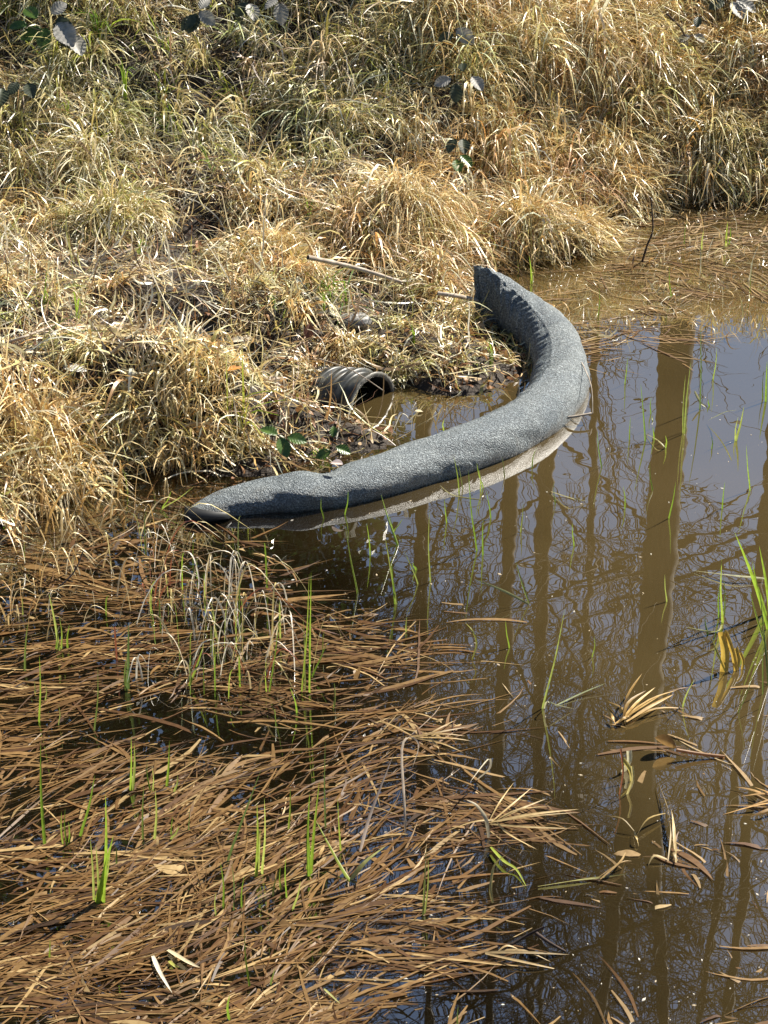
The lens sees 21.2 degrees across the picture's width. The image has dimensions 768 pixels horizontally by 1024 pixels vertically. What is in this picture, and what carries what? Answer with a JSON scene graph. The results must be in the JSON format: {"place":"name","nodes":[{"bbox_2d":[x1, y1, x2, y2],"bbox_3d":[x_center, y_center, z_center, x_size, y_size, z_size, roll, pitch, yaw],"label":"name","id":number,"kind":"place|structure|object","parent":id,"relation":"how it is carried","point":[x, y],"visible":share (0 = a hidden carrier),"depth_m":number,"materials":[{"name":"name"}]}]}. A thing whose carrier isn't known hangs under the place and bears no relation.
{"place":"outdoors","nodes":[
{"label":"outdoors","id":0,"kind":"place"},
{"bbox_2d":[0,0,631,458],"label":"green grass","id":1,"kind":"structure","parent":0,"point":[210,168],"depth_m":9.20,"materials":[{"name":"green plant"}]},
{"bbox_2d":[3,498,733,1023],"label":"pond bottom","id":2,"kind":"structure","parent":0,"point":[565,992],"depth_m":5.23,"materials":[{"name":"soil"}]},
{"bbox_2d":[0,198,767,1023],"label":"soaked leaves","id":3,"kind":"object","parent":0,"point":[340,938],"visible":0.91,"depth_m":5.37,"materials":[{"name":"brown plant"}]},
{"bbox_2d":[79,776,94,838],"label":"reed shoot","id":4,"kind":"object","parent":3,"relation":"on","point":[83,823],"visible":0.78,"depth_m":5.22,"materials":[{"name":"green plant"}]},
{"bbox_2d":[90,794,112,903],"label":"reed shoot","id":5,"kind":"object","parent":3,"relation":"on","point":[101,891],"visible":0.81,"depth_m":4.98,"materials":[{"name":"green plant"}]},
{"bbox_2d":[151,956,171,991],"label":"bent reed blade","id":6,"kind":"object","parent":3,"relation":"on","point":[156,965],"visible":1,"depth_m":4.79,"materials":[{"name":"plant"}]},
{"bbox_2d":[92,503,286,642],"bbox_3d":[-0.588,0.204,6.280,0.601,0.244,0.704,0,28,0],"label":"arching tuft","id":7,"kind":"object","parent":3,"relation":"on","point":[180,581],"visible":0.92,"depth_m":6.30,"materials":[{"name":"beige plant"}]},
{"bbox_2d":[114,607,331,738],"bbox_3d":[-0.483,0.428,5.909,0.623,0.196,0.370,10,30,18],"label":"arching tuft","id":8,"kind":"object","parent":3,"relation":"on","point":[190,672],"visible":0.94,"depth_m":5.87,"materials":[{"name":"beige plant"}]},
{"bbox_2d":[132,558,348,679],"bbox_3d":[-0.412,0.322,6.027,0.687,0.273,0.454,9,29,17],"label":"arching tuft","id":9,"kind":"object","parent":3,"relation":"on","point":[239,631],"visible":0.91,"depth_m":6.02,"materials":[{"name":"beige plant"}]},
{"bbox_2d":[227,771,260,860],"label":"reed shoot","id":10,"kind":"object","parent":3,"relation":"in","point":[233,843],"visible":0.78,"depth_m":5.12,"materials":[{"name":"green plant"}]},
{"bbox_2d":[401,737,419,832],"bbox_3d":[0.054,0.700,5.291,0.044,0.188,0.166,6,29,11],"label":"bent reed blade","id":11,"kind":"object","parent":3,"relation":"on","point":[402,779],"visible":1,"depth_m":5.28,"materials":[{"name":"plant"}]},
{"bbox_2d":[376,720,468,754],"bbox_3d":[0.124,0.594,5.677,0.282,0.019,0.173,23,36,37],"label":"leaf fan","id":12,"kind":"object","parent":3,"relation":"on","point":[426,735],"visible":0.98,"depth_m":5.63},
{"bbox_2d":[444,785,577,847],"bbox_3d":[0.339,0.797,5.285,0.326,0.027,0.228,-25,37,-39],"label":"leaf fan","id":13,"kind":"object","parent":3,"relation":"on","point":[502,818],"visible":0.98,"depth_m":5.30},
{"bbox_2d":[0,0,767,601],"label":"ground","id":14,"kind":"structure","parent":0,"point":[356,434],"depth_m":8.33,"materials":[{"name":"plant"}]},
{"bbox_2d":[0,82,37,116],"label":"bramble sprig","id":15,"kind":"object","parent":14,"relation":"on","point":[29,89],"visible":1,"depth_m":8.98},
{"bbox_2d":[5,324,54,343],"bbox_3d":[-1.250,-0.654,7.434,0.108,0.098,0.348,13,31,23],"label":"stick","id":16,"kind":"object","parent":14,"relation":"on","point":[17,339],"visible":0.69,"depth_m":7.29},
{"bbox_2d":[9,1,66,50],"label":"bramble sprig","id":17,"kind":"object","parent":14,"relation":"on","point":[58,7],"visible":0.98,"depth_m":9.26,"materials":[{"name":"plant"}]},
{"bbox_2d":[52,16,86,58],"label":"bramble sprig","id":18,"kind":"object","parent":14,"relation":"on","point":[64,32],"visible":1,"depth_m":9.17,"materials":[{"name":"plant"}]},
{"bbox_2d":[0,322,152,528],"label":"straw tussock","id":19,"kind":"object","parent":14,"relation":"on","point":[14,412],"visible":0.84,"depth_m":6.89,"materials":[{"name":"plant"}]},
{"bbox_2d":[63,363,86,371],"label":"dead leaf","id":20,"kind":"object","parent":19,"relation":"on","point":[79,369],"visible":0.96,"depth_m":7.18,"materials":[{"name":"plant"}]},
{"bbox_2d":[72,285,92,322],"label":"grass tuft","id":21,"kind":"object","parent":14,"relation":"on","point":[76,309],"visible":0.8,"depth_m":7.65,"materials":[{"name":"green plant"}]},
{"bbox_2d":[0,441,199,579],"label":"arching tuft","id":22,"kind":"object","parent":14,"relation":"on","point":[111,502],"visible":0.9,"depth_m":6.71,"materials":[{"name":"plant"}]},
{"bbox_2d":[82,324,122,354],"bbox_3d":[-1.017,-0.612,7.272,0.089,0.058,0.272,-16,32,-27],"label":"stick","id":23,"kind":"object","parent":14,"relation":"on","point":[114,350],"visible":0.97,"depth_m":7.21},
{"bbox_2d":[34,164,177,249],"bbox_3d":[-1.155,-1.302,8.611,0.648,0.331,0.668,0,28,0],"label":"straw tussock","id":24,"kind":"object","parent":14,"relation":"on","point":[89,212],"visible":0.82,"depth_m":8.56,"materials":[{"name":"plant"}]},
{"bbox_2d":[114,59,136,99],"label":"grass tuft","id":25,"kind":"object","parent":14,"relation":"on","point":[124,78],"visible":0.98,"depth_m":9.23,"materials":[{"name":"green plant"}]},
{"bbox_2d":[99,309,275,482],"bbox_3d":[-0.695,-0.397,7.124,0.668,0.452,0.671,0,28,0],"label":"straw tussock","id":26,"kind":"object","parent":14,"relation":"on","point":[175,401],"visible":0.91,"depth_m":7.10,"materials":[{"name":"plant"}]},
{"bbox_2d":[181,0,214,36],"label":"bramble sprig","id":27,"kind":"object","parent":14,"relation":"on","point":[190,23],"visible":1,"depth_m":9.36,"materials":[{"name":"plant"}]},
{"bbox_2d":[186,315,222,338],"bbox_3d":[-0.687,-0.695,7.764,0.152,0.098,0.060,-3,28,-6],"label":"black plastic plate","id":28,"kind":"object","parent":14,"relation":"on","point":[205,319],"visible":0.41,"depth_m":7.76,"materials":[{"name":"black"}]},
{"bbox_2d":[231,2,259,27],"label":"bramble sprig","id":29,"kind":"object","parent":14,"relation":"on","point":[239,12],"visible":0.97,"depth_m":9.47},
{"bbox_2d":[244,342,263,368],"bbox_3d":[-0.486,-0.568,7.520,0.087,0.110,0.056,5,28,9],"label":"black plastic plate","id":30,"kind":"object","parent":14,"relation":"on","point":[252,349],"visible":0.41,"depth_m":7.51,"materials":[{"name":"black"}]},
{"bbox_2d":[193,190,330,274],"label":"straw tussock","id":31,"kind":"object","parent":14,"relation":"on","point":[267,234],"visible":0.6,"depth_m":8.36,"materials":[{"name":"plant"}]},
{"bbox_2d":[265,0,288,31],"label":"bramble sprig","id":32,"kind":"object","parent":14,"relation":"on","point":[281,12],"visible":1,"depth_m":9.41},
{"bbox_2d":[260,426,306,457],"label":"bramble sprig","id":33,"kind":"object","parent":14,"relation":"on","point":[283,444],"visible":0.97,"depth_m":6.99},
{"bbox_2d":[304,324,313,338],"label":"dead leaf","id":34,"kind":"object","parent":14,"relation":"on","point":[307,331],"visible":0.98,"depth_m":7.79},
{"bbox_2d":[316,426,350,458],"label":"bramble sprig","id":35,"kind":"object","parent":14,"relation":"on","point":[323,453],"visible":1,"depth_m":7.03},
{"bbox_2d":[300,366,395,422],"bbox_3d":[-0.468,-0.432,7.965,1.109,0.550,0.300,22,35,35],"label":"corrugated pipe","id":36,"kind":"object","parent":14,"relation":"on","point":[348,378],"visible":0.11,"depth_m":7.57,"materials":[{"name":"black plastic"}]},
{"bbox_2d":[288,353,333,395],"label":"straw tussock","id":37,"kind":"object","parent":36,"relation":"on","point":[309,382],"visible":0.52,"depth_m":7.66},
{"bbox_2d":[308,321,377,367],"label":"straw tussock","id":38,"kind":"object","parent":36,"relation":"on","point":[353,343],"visible":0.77,"depth_m":7.80,"materials":[{"name":"plant"}]},
{"bbox_2d":[306,255,401,283],"bbox_3d":[-0.119,-0.954,8.019,0.388,0.164,0.058,-9,29,-16],"label":"stick","id":39,"kind":"object","parent":14,"relation":"on","point":[330,262],"visible":0.99,"depth_m":8.03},
{"bbox_2d":[337,312,371,331],"bbox_3d":[-0.115,-0.734,7.925,0.136,0.078,0.104,0,28,0],"label":"stone","id":40,"kind":"object","parent":14,"relation":"on","point":[367,320],"visible":0.88,"depth_m":7.89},
{"bbox_2d":[1,157,729,517],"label":"leaf litter","id":41,"kind":"object","parent":14,"relation":"on","point":[485,335],"visible":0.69,"depth_m":7.74,"materials":[{"name":"plant"}]},
{"bbox_2d":[304,144,492,261],"bbox_3d":[0.090,-1.304,8.688,0.783,0.505,0.769,20,34,33],"label":"straw tussock","id":42,"kind":"object","parent":14,"relation":"on","point":[391,183],"visible":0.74,"depth_m":8.58,"materials":[{"name":"plant"}]},
{"bbox_2d":[373,345,431,388],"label":"straw tussock","id":43,"kind":"object","parent":14,"relation":"on","point":[397,378],"visible":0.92,"depth_m":7.72,"materials":[{"name":"plant"}]},
{"bbox_2d":[343,283,531,395],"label":"ledge grass","id":44,"kind":"structure","parent":14,"relation":"on","point":[395,318],"depth_m":7.86,"materials":[{"name":"plant"}]},
{"bbox_2d":[438,27,474,50],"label":"bramble sprig","id":45,"kind":"object","parent":14,"relation":"on","point":[465,31],"visible":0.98,"depth_m":9.31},
{"bbox_2d":[434,63,484,102],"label":"bramble sprig","id":46,"kind":"object","parent":14,"relation":"on","point":[456,91],"visible":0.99,"depth_m":9.10,"materials":[{"name":"plant"}]},
{"bbox_2d":[446,139,472,190],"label":"bramble sprig","id":47,"kind":"object","parent":14,"relation":"on","point":[466,145],"visible":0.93,"depth_m":8.88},
{"bbox_2d":[485,340,494,366],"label":"grass tuft","id":48,"kind":"object","parent":14,"relation":"on","point":[490,356],"visible":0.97,"depth_m":7.76,"materials":[{"name":"green plant"}]},
{"bbox_2d":[464,158,605,268],"bbox_3d":[0.622,-1.331,8.882,0.716,0.456,0.773,0,28,0],"label":"straw tussock","id":49,"kind":"object","parent":14,"relation":"on","point":[518,204],"visible":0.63,"depth_m":8.82,"materials":[{"name":"plant"}]},
{"bbox_2d":[351,390,767,1022],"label":"silt","id":50,"kind":"object","parent":14,"relation":"on","point":[443,542],"depth_m":5.93,"materials":[{"name":"soil"}]},
{"bbox_2d":[184,266,589,525],"bbox_3d":[0.179,-0.376,7.309,0.745,0.346,2.059,17,33,29],"label":"filter sock","id":51,"kind":"object","parent":50,"relation":"on","point":[547,402],"visible":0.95,"depth_m":7.09,"materials":[{"name":"grey fabric"}]},
{"bbox_2d":[437,291,478,302],"bbox_3d":[0.301,-0.837,8.054,0.207,0.091,0.050,-17,32,-29],"label":"stick","id":52,"kind":"object","parent":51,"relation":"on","point":[447,294],"visible":0.98,"depth_m":8.01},
{"bbox_2d":[534,173,644,259],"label":"straw tussock","id":53,"kind":"object","parent":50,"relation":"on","point":[598,224],"visible":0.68,"depth_m":8.95,"materials":[{"name":"plant"}]},
{"bbox_2d":[538,64,699,225],"bbox_3d":[1.077,-1.671,9.424,0.820,0.642,0.824,0,28,0],"label":"straw tussock","id":54,"kind":"object","parent":14,"relation":"on","point":[615,181],"visible":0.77,"depth_m":9.36,"materials":[{"name":"plant"}]},
{"bbox_2d":[677,17,704,49],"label":"bramble sprig","id":55,"kind":"object","parent":14,"relation":"on","point":[697,21],"visible":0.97,"depth_m":9.72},
{"bbox_2d":[661,72,767,203],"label":"straw tussock","id":56,"kind":"object","parent":14,"relation":"on","point":[739,134],"visible":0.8,"depth_m":9.52,"materials":[{"name":"plant"}]},
{"bbox_2d":[709,0,755,18],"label":"bramble sprig","id":57,"kind":"object","parent":14,"relation":"on","point":[743,6],"visible":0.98,"depth_m":9.84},
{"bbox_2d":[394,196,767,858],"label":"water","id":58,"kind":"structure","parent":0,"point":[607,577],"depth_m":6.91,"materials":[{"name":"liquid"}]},
{"bbox_2d":[34,657,46,723],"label":"reed shoot","id":59,"kind":"object","parent":58,"relation":"in","point":[40,695],"visible":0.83,"depth_m":5.68,"materials":[{"name":"green plant"}]},
{"bbox_2d":[49,595,68,655],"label":"reed shoot","id":60,"kind":"object","parent":58,"relation":"in","point":[57,647],"visible":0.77,"depth_m":6.03,"materials":[{"name":"green plant"}]},
{"bbox_2d":[124,625,129,692],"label":"reed shoot","id":61,"kind":"object","parent":58,"relation":"in","point":[126,680],"visible":0.84,"depth_m":5.83,"materials":[{"name":"green plant"}]},
{"bbox_2d":[167,949,198,966],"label":"bent reed blade","id":62,"kind":"object","parent":58,"relation":"on","point":[179,956],"visible":1,"depth_m":4.82,"materials":[{"name":"plant"}]},
{"bbox_2d":[255,800,265,876],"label":"reed shoot","id":63,"kind":"object","parent":58,"relation":"in","point":[257,865],"visible":0.77,"depth_m":5.08,"materials":[{"name":"green plant"}]},
{"bbox_2d":[265,614,279,691],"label":"reed shoot","id":64,"kind":"object","parent":58,"relation":"in","point":[273,665],"visible":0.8,"depth_m":5.82,"materials":[{"name":"green plant"}]},
{"bbox_2d":[301,588,310,697],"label":"reed shoot","id":65,"kind":"object","parent":58,"relation":"in","point":[304,664],"visible":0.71,"depth_m":5.78,"materials":[{"name":"green plant"}]},
{"bbox_2d":[317,823,350,880],"bbox_3d":[-0.130,0.847,5.136,0.009,0.078,0.169,-17,32,-28],"label":"bent reed blade","id":66,"kind":"object","parent":58,"relation":"on","point":[340,866],"visible":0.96,"depth_m":5.13,"materials":[{"name":"green plant"}]},
{"bbox_2d":[350,847,383,879],"bbox_3d":[-0.042,0.867,5.090,0.091,0.090,0.015,-6,29,-12],"label":"bent reed blade","id":67,"kind":"object","parent":58,"relation":"on","point":[358,869],"visible":1,"depth_m":5.10,"materials":[{"name":"green plant"}]},
{"bbox_2d":[359,757,392,851],"bbox_3d":[-0.023,0.739,5.221,0.014,0.188,0.182,14,31,24],"label":"bent reed blade","id":68,"kind":"object","parent":58,"relation":"on","point":[367,824],"visible":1,"depth_m":5.22,"materials":[{"name":"plant"}]},
{"bbox_2d":[139,397,761,1023],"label":"floating specks","id":69,"kind":"object","parent":58,"relation":"on","point":[531,743],"visible":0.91,"depth_m":5.49,"materials":[{"name":"plant"}]},
{"bbox_2d":[467,800,489,837],"bbox_3d":[0.241,0.782,5.235,0.067,0.096,0.009,17,32,28],"label":"bent reed blade","id":70,"kind":"object","parent":58,"relation":"on","point":[485,820],"visible":1,"depth_m":5.22,"materials":[{"name":"plant"}]},
{"bbox_2d":[489,856,503,902],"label":"bent reed blade","id":71,"kind":"object","parent":58,"relation":"on","point":[490,886],"visible":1,"depth_m":5.00,"materials":[{"name":"plant"}]},
{"bbox_2d":[475,579,528,604],"bbox_3d":[0.360,0.243,6.261,0.170,0.088,0.009,0,28,0],"label":"bent reed blade","id":72,"kind":"object","parent":58,"relation":"on","point":[511,594],"visible":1,"depth_m":6.26,"materials":[{"name":"green plant"}]},
{"bbox_2d":[490,847,525,884],"bbox_3d":[0.313,0.884,5.133,0.018,0.012,0.169,-17,32,-29],"label":"bent reed blade","id":73,"kind":"object","parent":58,"relation":"on","point":[502,859],"visible":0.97,"depth_m":5.14,"materials":[{"name":"green plant"}]},
{"bbox_2d":[485,945,568,969],"bbox_3d":[0.336,1.047,4.830,0.197,0.024,0.060,4,28,7],"label":"leaf fan","id":74,"kind":"object","parent":58,"relation":"on","point":[523,951],"visible":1,"depth_m":4.83},
{"bbox_2d":[511,926,544,944],"bbox_3d":[0.340,1.003,4.874,0.079,0.053,0.017,-2,28,-5],"label":"stick","id":75,"kind":"object","parent":58,"relation":"on","point":[526,936],"visible":1,"depth_m":4.88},
{"bbox_2d":[535,932,565,952],"bbox_3d":[0.393,1.019,4.851,0.077,0.044,0.018,9,29,17],"label":"stick","id":76,"kind":"object","parent":58,"relation":"on","point":[540,936],"visible":1,"depth_m":4.84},
{"bbox_2d":[542,874,623,885],"bbox_3d":[0.495,0.911,5.090,0.235,0.005,0.006,-6,29,-10],"label":"bent reed blade","id":77,"kind":"object","parent":58,"relation":"on","point":[590,878],"visible":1,"depth_m":5.09,"materials":[{"name":"brown plant"}]},
{"bbox_2d":[618,749,633,805],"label":"folded leaf","id":78,"kind":"object","parent":58,"relation":"on","point":[626,764],"visible":1,"depth_m":5.45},
{"bbox_2d":[511,184,767,339],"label":"drowned straw","id":79,"kind":"object","parent":58,"relation":"on","point":[721,258],"visible":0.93,"depth_m":8.77,"materials":[{"name":"plant"}]},
{"bbox_2d":[602,674,676,723],"bbox_3d":[0.726,0.521,5.783,0.257,0.046,0.148,-13,31,-23],"label":"leaf fan","id":80,"kind":"object","parent":58,"relation":"on","point":[628,713],"visible":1,"depth_m":5.74},
{"bbox_2d":[612,812,669,845],"bbox_3d":[0.673,0.793,5.292,0.154,0.028,0.126,-19,33,-31],"label":"leaf fan","id":81,"kind":"object","parent":58,"relation":"on","point":[642,824],"visible":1,"depth_m":5.27},
{"bbox_2d":[641,197,653,261],"bbox_3d":[1.120,-1.196,8.764,0.024,0.328,0.070,-15,32,-26],"label":"stick","id":82,"kind":"object","parent":58,"relation":"in","point":[644,253],"visible":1,"depth_m":8.75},
{"bbox_2d":[648,785,681,864],"bbox_3d":[0.735,0.797,5.283,0.082,0.029,0.349,5,28,10],"label":"leaf fan","id":83,"kind":"object","parent":58,"relation":"on","point":[672,825],"visible":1,"depth_m":5.20},
{"bbox_2d":[655,734,724,757],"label":"curled leaf","id":84,"kind":"object","parent":58,"relation":"on","point":[666,740],"visible":1,"depth_m":5.56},
{"bbox_2d":[718,630,744,671],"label":"folded leaf","id":85,"kind":"object","parent":58,"relation":"on","point":[727,646],"visible":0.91,"depth_m":5.93,"materials":[{"name":"plant"}]},
{"bbox_2d":[726,782,767,816],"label":"leaf fan","id":86,"kind":"object","parent":58,"relation":"on","point":[761,802],"visible":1,"depth_m":5.36},
{"label":"water depth","id":87,"kind":"structure","parent":0,"visible":0},
{"bbox_2d":[40,745,45,843],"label":"reed shoot","id":88,"kind":"object","parent":87,"relation":"on","point":[42,821],"visible":0.78,"depth_m":5.17,"materials":[{"name":"green plant"}]},
{"bbox_2d":[60,812,69,847],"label":"reed shoot","id":89,"kind":"object","parent":87,"relation":"on","point":[64,832],"visible":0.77,"depth_m":5.20,"materials":[{"name":"green plant"}]},
{"bbox_2d":[0,512,165,639],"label":"arching tuft","id":90,"kind":"object","parent":87,"relation":"on","point":[72,562],"visible":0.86,"depth_m":6.37,"materials":[{"name":"beige plant"}]},
{"bbox_2d":[129,745,135,790],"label":"reed shoot","id":91,"kind":"object","parent":87,"relation":"on","point":[132,784],"visible":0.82,"depth_m":5.40,"materials":[{"name":"green plant"}]},
{"bbox_2d":[166,742,177,794],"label":"reed shoot","id":92,"kind":"object","parent":87,"relation":"on","point":[167,779],"visible":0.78,"depth_m":5.41,"materials":[{"name":"green plant"}]},
{"bbox_2d":[279,857,287,897],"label":"reed shoot","id":93,"kind":"object","parent":87,"relation":"on","point":[285,880],"visible":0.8,"depth_m":5.02,"materials":[{"name":"green plant"}]},
{"bbox_2d":[306,787,318,879],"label":"reed shoot","id":94,"kind":"object","parent":87,"relation":"on","point":[309,866],"visible":0.84,"depth_m":5.06,"materials":[{"name":"green plant"}]},
{"bbox_2d":[324,759,325,828],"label":"reed shoot","id":95,"kind":"object","parent":87,"relation":"on","point":[324,798],"visible":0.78,"depth_m":5.25,"materials":[{"name":"green plant"}]},
{"bbox_2d":[385,539,397,617],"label":"reed shoot","id":96,"kind":"object","parent":87,"relation":"on","point":[394,595],"visible":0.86,"depth_m":6.26,"materials":[{"name":"green plant"}]},
{"bbox_2d":[422,856,428,917],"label":"reed shoot","id":97,"kind":"object","parent":87,"relation":"on","point":[424,907],"visible":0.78,"depth_m":4.94,"materials":[{"name":"green plant"}]},
{"bbox_2d":[428,510,430,598],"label":"reed shoot","id":98,"kind":"object","parent":87,"relation":"on","point":[429,559],"visible":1,"depth_m":6.37,"materials":[{"name":"green plant"}]},
{"bbox_2d":[682,364,690,433],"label":"reed shoot","id":99,"kind":"object","parent":87,"relation":"on","point":[683,425],"visible":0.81,"depth_m":7.30,"materials":[{"name":"green plant"}]},
{"bbox_2d":[699,326,701,408],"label":"reed shoot","id":100,"kind":"object","parent":87,"relation":"on","point":[700,374],"visible":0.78,"depth_m":7.46,"materials":[{"name":"green plant"}]},
{"label":"water depth","id":101,"kind":"structure","parent":0,"visible":0},
{"bbox_2d":[153,487,192,524],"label":"reed shoot","id":102,"kind":"object","parent":101,"relation":"on","point":[163,507],"visible":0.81,"depth_m":6.82,"materials":[{"name":"green plant"}]},
{"bbox_2d":[345,527,358,606],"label":"reed shoot","id":103,"kind":"object","parent":101,"relation":"on","point":[353,574],"visible":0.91,"depth_m":6.31,"materials":[{"name":"green plant"}]},
{"bbox_2d":[381,496,401,561],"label":"reed shoot","id":104,"kind":"object","parent":101,"relation":"on","point":[395,538],"visible":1,"depth_m":6.60,"materials":[{"name":"green plant"}]},
{"bbox_2d":[405,553,418,599],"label":"reed shoot","id":105,"kind":"object","parent":101,"relation":"on","point":[416,577],"visible":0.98,"depth_m":6.41,"materials":[{"name":"green plant"}]},
{"bbox_2d":[468,470,477,561],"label":"reed shoot","id":106,"kind":"object","parent":101,"relation":"on","point":[473,527],"visible":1,"depth_m":6.55,"materials":[{"name":"green plant"}]},
{"bbox_2d":[540,610,564,719],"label":"reed shoot","id":107,"kind":"object","parent":101,"relation":"on","point":[541,716],"visible":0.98,"depth_m":5.73,"materials":[{"name":"green plant"}]},
{"bbox_2d":[718,561,725,622],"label":"reed shoot","id":108,"kind":"object","parent":101,"relation":"on","point":[722,613],"visible":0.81,"depth_m":6.17,"materials":[{"name":"green plant"}]},
{"bbox_2d":[735,534,767,642],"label":"reed shoot","id":109,"kind":"object","parent":101,"relation":"on","point":[757,590],"visible":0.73,"depth_m":6.12,"materials":[{"name":"green plant"}]},
{"bbox_2d":[759,586,767,693],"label":"reed shoot","id":110,"kind":"object","parent":101,"relation":"on","point":[765,647],"visible":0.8,"depth_m":5.80,"materials":[{"name":"green plant"}]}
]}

